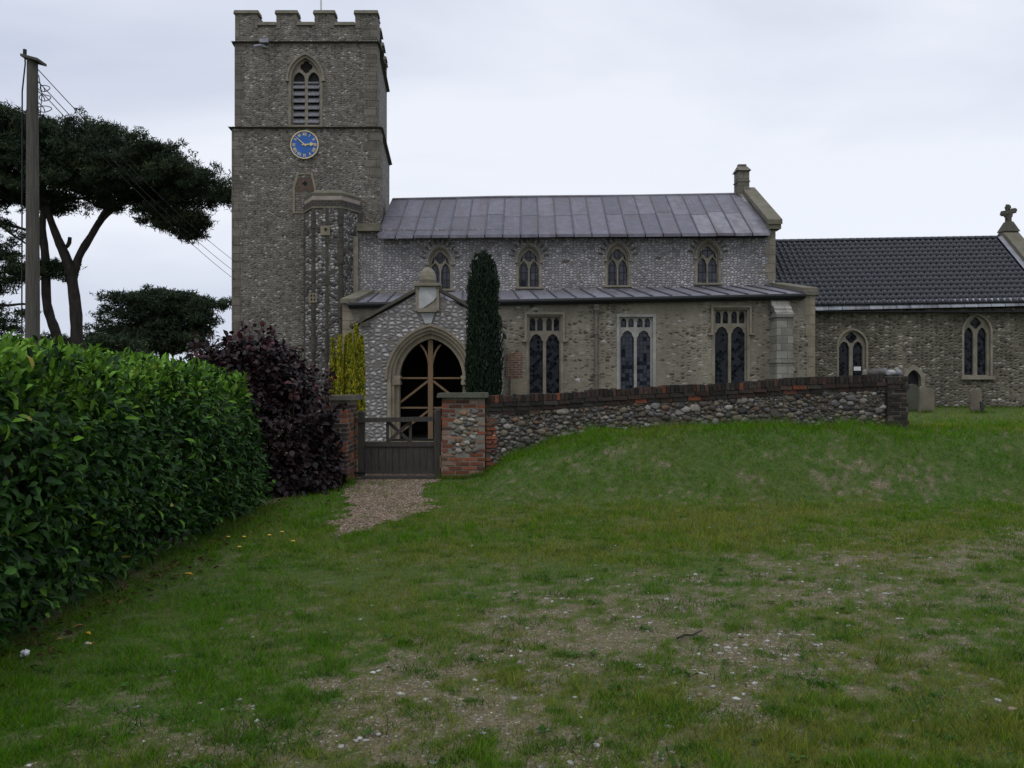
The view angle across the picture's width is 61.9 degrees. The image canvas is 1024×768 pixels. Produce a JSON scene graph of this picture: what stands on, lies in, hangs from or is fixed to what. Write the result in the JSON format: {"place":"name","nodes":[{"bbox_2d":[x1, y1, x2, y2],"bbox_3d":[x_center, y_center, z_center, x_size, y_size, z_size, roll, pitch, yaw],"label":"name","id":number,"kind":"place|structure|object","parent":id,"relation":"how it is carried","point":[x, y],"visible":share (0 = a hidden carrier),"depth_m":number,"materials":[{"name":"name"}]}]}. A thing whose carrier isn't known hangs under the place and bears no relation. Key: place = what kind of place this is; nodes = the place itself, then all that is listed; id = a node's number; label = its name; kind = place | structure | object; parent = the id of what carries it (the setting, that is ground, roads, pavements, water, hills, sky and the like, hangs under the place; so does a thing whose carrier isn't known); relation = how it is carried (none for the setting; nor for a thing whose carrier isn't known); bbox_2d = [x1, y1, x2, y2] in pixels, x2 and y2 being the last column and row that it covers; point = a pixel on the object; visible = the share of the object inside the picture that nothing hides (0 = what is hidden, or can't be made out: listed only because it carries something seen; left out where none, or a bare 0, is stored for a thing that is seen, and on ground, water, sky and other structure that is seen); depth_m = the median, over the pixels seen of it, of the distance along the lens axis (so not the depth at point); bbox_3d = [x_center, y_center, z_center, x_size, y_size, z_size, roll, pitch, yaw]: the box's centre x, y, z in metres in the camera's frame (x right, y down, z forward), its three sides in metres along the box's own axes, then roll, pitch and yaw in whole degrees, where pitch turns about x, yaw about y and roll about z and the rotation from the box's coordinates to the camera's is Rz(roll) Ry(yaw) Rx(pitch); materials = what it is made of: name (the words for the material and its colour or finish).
{"place":"outdoors","nodes":[
{"label":"outdoors","id":0,"kind":"place"},
{"bbox_2d":[0,404,1023,767],"bbox_3d":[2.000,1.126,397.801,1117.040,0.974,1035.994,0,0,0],"label":"ground","id":1,"kind":"structure","parent":0,"point":[622,634],"depth_m":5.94,"materials":[{"name":"green plant"}]},
{"bbox_2d":[20,649,29,656],"bbox_3d":[-2.849,1.570,4.988,0.051,0.051,0.062,0,0,0],"label":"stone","id":2,"kind":"object","parent":1,"relation":"on","point":[25,652],"visible":0.99,"depth_m":4.97,"materials":[{"name":"white stone"}]},
{"bbox_2d":[0,216,62,342],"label":"pine tree","id":3,"kind":"object","parent":1,"relation":"on","point":[12,270],"visible":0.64,"depth_m":36.86,"materials":[{"name":"green plant"}]},
{"bbox_2d":[20,49,51,353],"bbox_3d":[-8.339,-1.986,15.000,0.512,7.774,0.300,0,0,0],"label":"telegraph pole","id":4,"kind":"object","parent":1,"relation":"on","point":[32,287],"visible":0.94,"depth_m":14.93,"materials":[{"name":"wood"}]},
{"bbox_2d":[38,69,233,260],"bbox_3d":[-9.381,-5.023,24.100,0.014,1.024,18.322,0,0,-7],"label":"overhead wire","id":5,"kind":"object","parent":4,"relation":"attached to","point":[120,156],"visible":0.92,"depth_m":18.57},
{"bbox_2d":[38,88,234,279],"bbox_3d":[-9.408,-4.481,24.450,0.014,1.443,19.024,0,0,-7],"label":"overhead wire","id":6,"kind":"object","parent":4,"relation":"attached to","point":[122,176],"visible":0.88,"depth_m":18.67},
{"bbox_2d":[45,89,234,271],"bbox_3d":[-9.394,-4.710,24.275,0.014,1.234,18.673,0,0,-7],"label":"overhead wire","id":7,"kind":"object","parent":4,"relation":"attached to","point":[126,173],"visible":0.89,"depth_m":19.35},
{"bbox_2d":[40,331,157,354],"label":"scrub tree","id":8,"kind":"object","parent":1,"relation":"on","point":[118,342],"visible":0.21,"depth_m":51.53,"materials":[{"name":"green plant"}]},
{"bbox_2d":[0,99,231,351],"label":"pine tree","id":9,"kind":"object","parent":1,"relation":"on","point":[76,163],"visible":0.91,"depth_m":36.75,"materials":[{"name":"green plant"}]},
{"bbox_2d":[0,329,275,650],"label":"laurel hedge","id":10,"kind":"object","parent":1,"relation":"on","point":[109,460],"visible":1,"depth_m":6.41,"materials":[{"name":"green plant"}]},
{"bbox_2d":[83,283,231,356],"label":"conifer tree","id":11,"kind":"object","parent":1,"relation":"on","point":[162,320],"visible":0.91,"depth_m":57.71,"materials":[{"name":"green plant"}]},
{"bbox_2d":[0,489,330,687],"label":"leaf litter","id":12,"kind":"object","parent":1,"relation":"on","point":[51,648],"visible":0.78,"depth_m":6.68,"materials":[{"name":"brown plant"}]},
{"bbox_2d":[183,333,273,479],"bbox_3d":[-4.629,0.439,12.890,2.041,2.433,1.808,0,0,0],"label":"dark shrub","id":13,"kind":"object","parent":1,"relation":"on","point":[186,357],"visible":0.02,"depth_m":12.76,"materials":[{"name":"green plant"}]},
{"bbox_2d":[170,320,348,498],"bbox_3d":[-3.787,0.379,12.201,2.842,2.561,2.218,0,0,0],"label":"purple hazel","id":14,"kind":"object","parent":1,"relation":"on","point":[271,370],"visible":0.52,"depth_m":11.85,"materials":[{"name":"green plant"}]},
{"bbox_2d":[319,395,363,479],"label":"gate pier","id":15,"kind":"structure","parent":1,"relation":"on","point":[346,425],"depth_m":13.11,"materials":[{"name":"brick"}]},
{"bbox_2d":[354,409,440,476],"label":"wooden gate","id":16,"kind":"structure","parent":15,"relation":"attached to","point":[389,457],"depth_m":13.68,"materials":[{"name":"brown wood"}]},
{"bbox_2d":[328,323,365,460],"bbox_3d":[-3.287,0.217,16.988,0.784,2.879,0.467,0,0,0],"label":"golden yew","id":17,"kind":"object","parent":1,"relation":"on","point":[348,369],"visible":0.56,"depth_m":16.94,"materials":[{"name":"yellow plant"}]},
{"bbox_2d":[319,441,441,537],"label":"gravel path","id":18,"kind":"structure","parent":1,"relation":"on","point":[374,519],"depth_m":11.11,"materials":[{"name":"gravel"}]},
{"bbox_2d":[361,476,435,479],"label":"threshold beam","id":19,"kind":"structure","parent":18,"relation":"on","point":[397,477],"depth_m":13.34,"materials":[{"name":"brown wood"}]},
{"bbox_2d":[437,392,488,477],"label":"gate pier","id":20,"kind":"structure","parent":1,"relation":"on","point":[463,433],"depth_m":13.54,"materials":[{"name":"brick"}]},
{"bbox_2d":[464,249,504,395],"bbox_3d":[-0.625,-0.726,18.964,0.865,4.567,0.854,0,0,-36],"label":"columnar yew","id":21,"kind":"object","parent":1,"relation":"on","point":[483,366],"visible":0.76,"depth_m":18.73,"materials":[{"name":"green plant"}]},
{"bbox_2d":[21,522,1022,767],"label":"flint pebbles","id":22,"kind":"object","parent":1,"relation":"on","point":[475,715],"visible":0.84,"depth_m":4.81,"materials":[{"name":"grey stone"}]},
{"bbox_2d":[229,0,1023,440],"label":"church","id":23,"kind":"structure","parent":1,"relation":"on","point":[609,292],"depth_m":31.00,"materials":[{"name":"stone"}]},
{"bbox_2d":[285,52,324,126],"bbox_3d":[-7.620,-10.839,31.620,1.465,2.744,0.440,0,0,0],"label":"belfry window","id":24,"kind":"structure","parent":23,"relation":"in","point":[305,78],"depth_m":31.60,"materials":[{"name":"stone"}]},
{"bbox_2d":[426,245,453,291],"bbox_3d":[-2.612,-4.200,31.120,1.028,1.682,0.440,0,0,0],"label":"clerestory window","id":25,"kind":"structure","parent":23,"relation":"in","point":[439,259],"depth_m":31.10,"materials":[{"name":"stone"}]},
{"bbox_2d":[515,243,542,289],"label":"clerestory window","id":26,"kind":"structure","parent":23,"relation":"in","point":[528,261],"depth_m":31.10,"materials":[{"name":"stone"}]},
{"bbox_2d":[521,312,567,393],"bbox_3d":[1.050,-0.841,27.615,1.491,2.932,0.450,0,0,0],"label":"aisle window","id":27,"kind":"structure","parent":23,"relation":"in","point":[544,331],"depth_m":27.69,"materials":[{"name":"stone"}]},
{"bbox_2d":[604,241,631,287],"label":"clerestory window","id":28,"kind":"structure","parent":23,"relation":"in","point":[617,260],"depth_m":31.10,"materials":[{"name":"stone"}]},
{"bbox_2d":[617,314,655,388],"bbox_3d":[4.004,-0.828,27.660,1.262,2.854,0.360,0,0,0],"label":"aisle window","id":29,"kind":"structure","parent":23,"relation":"in","point":[636,333],"depth_m":27.69,"materials":[{"name":"stone"}]},
{"bbox_2d":[694,239,722,285],"bbox_3d":[7.119,-4.416,31.120,1.028,1.682,0.440,0,0,0],"label":"clerestory window","id":30,"kind":"structure","parent":23,"relation":"in","point":[708,256],"depth_m":31.10,"materials":[{"name":"stone"}]},
{"bbox_2d":[708,305,754,383],"bbox_3d":[7.053,-1.064,27.615,1.504,2.919,0.450,0,0,0],"label":"aisle window","id":31,"kind":"structure","parent":23,"relation":"in","point":[731,325],"depth_m":27.69,"materials":[{"name":"stone"}]},
{"bbox_2d":[837,328,867,376],"bbox_3d":[12.165,-0.924,30.620,1.224,2.144,0.440,0,0,0],"label":"chancel window","id":32,"kind":"structure","parent":23,"relation":"in","point":[852,344],"depth_m":30.66,"materials":[{"name":"stone"}]},
{"bbox_2d":[903,365,924,388],"bbox_3d":[14.360,0.106,30.630,0.788,1.548,0.300,0,0,0],"label":"priest door","id":33,"kind":"structure","parent":23,"relation":"in","point":[915,374],"depth_m":30.53,"materials":[{"name":"stone"}]},
{"bbox_2d":[960,313,995,378],"bbox_3d":[16.627,-1.348,30.620,1.196,2.371,0.440,0,0,0],"label":"chancel window","id":34,"kind":"structure","parent":23,"relation":"in","point":[977,331],"depth_m":30.60,"materials":[{"name":"stone"}]},
{"bbox_2d":[676,630,702,638],"bbox_3d":[1.121,1.578,5.376,0.244,0.025,0.016,0,0,-38],"label":"dead twig","id":35,"kind":"object","parent":1,"relation":"on","point":[680,636],"visible":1,"depth_m":5.35,"materials":[{"name":"brown wood"}]},
{"bbox_2d":[486,368,909,470],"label":"churchyard wall","id":36,"kind":"structure","parent":1,"relation":"on","point":[522,419],"depth_m":13.60,"materials":[{"name":"stone"}]},
{"bbox_2d":[908,384,917,411],"bbox_3d":[12.465,0.491,26.555,0.309,0.983,0.110,0,0,0],"label":"headstone","id":37,"kind":"object","parent":1,"relation":"on","point":[912,397],"visible":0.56,"depth_m":26.50,"materials":[{"name":"grey stone"}]},
{"bbox_2d":[918,386,934,412],"bbox_3d":[12.455,0.534,25.655,0.475,0.925,0.110,0,0,0],"label":"headstone","id":38,"kind":"object","parent":1,"relation":"on","point":[926,397],"visible":0.73,"depth_m":25.60,"materials":[{"name":"grey stone"}]},
{"bbox_2d":[969,388,981,412],"bbox_3d":[13.722,0.551,25.255,0.355,0.862,0.110,0,0,0],"label":"headstone","id":39,"kind":"object","parent":1,"relation":"on","point":[975,397],"visible":0.77,"depth_m":25.20,"materials":[{"name":"grey stone"}]},
{"bbox_2d":[979,401,984,412],"bbox_3d":[13.793,0.743,25.025,0.162,0.482,0.050,0,0,0],"label":"headstone","id":40,"kind":"object","parent":1,"relation":"on","point":[981,405],"visible":0.66,"depth_m":25.00,"materials":[{"name":"stone"}]},
{"bbox_2d":[0,0,1023,362],"label":"sky","id":41,"kind":"structure","parent":0,"point":[849,118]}
]}

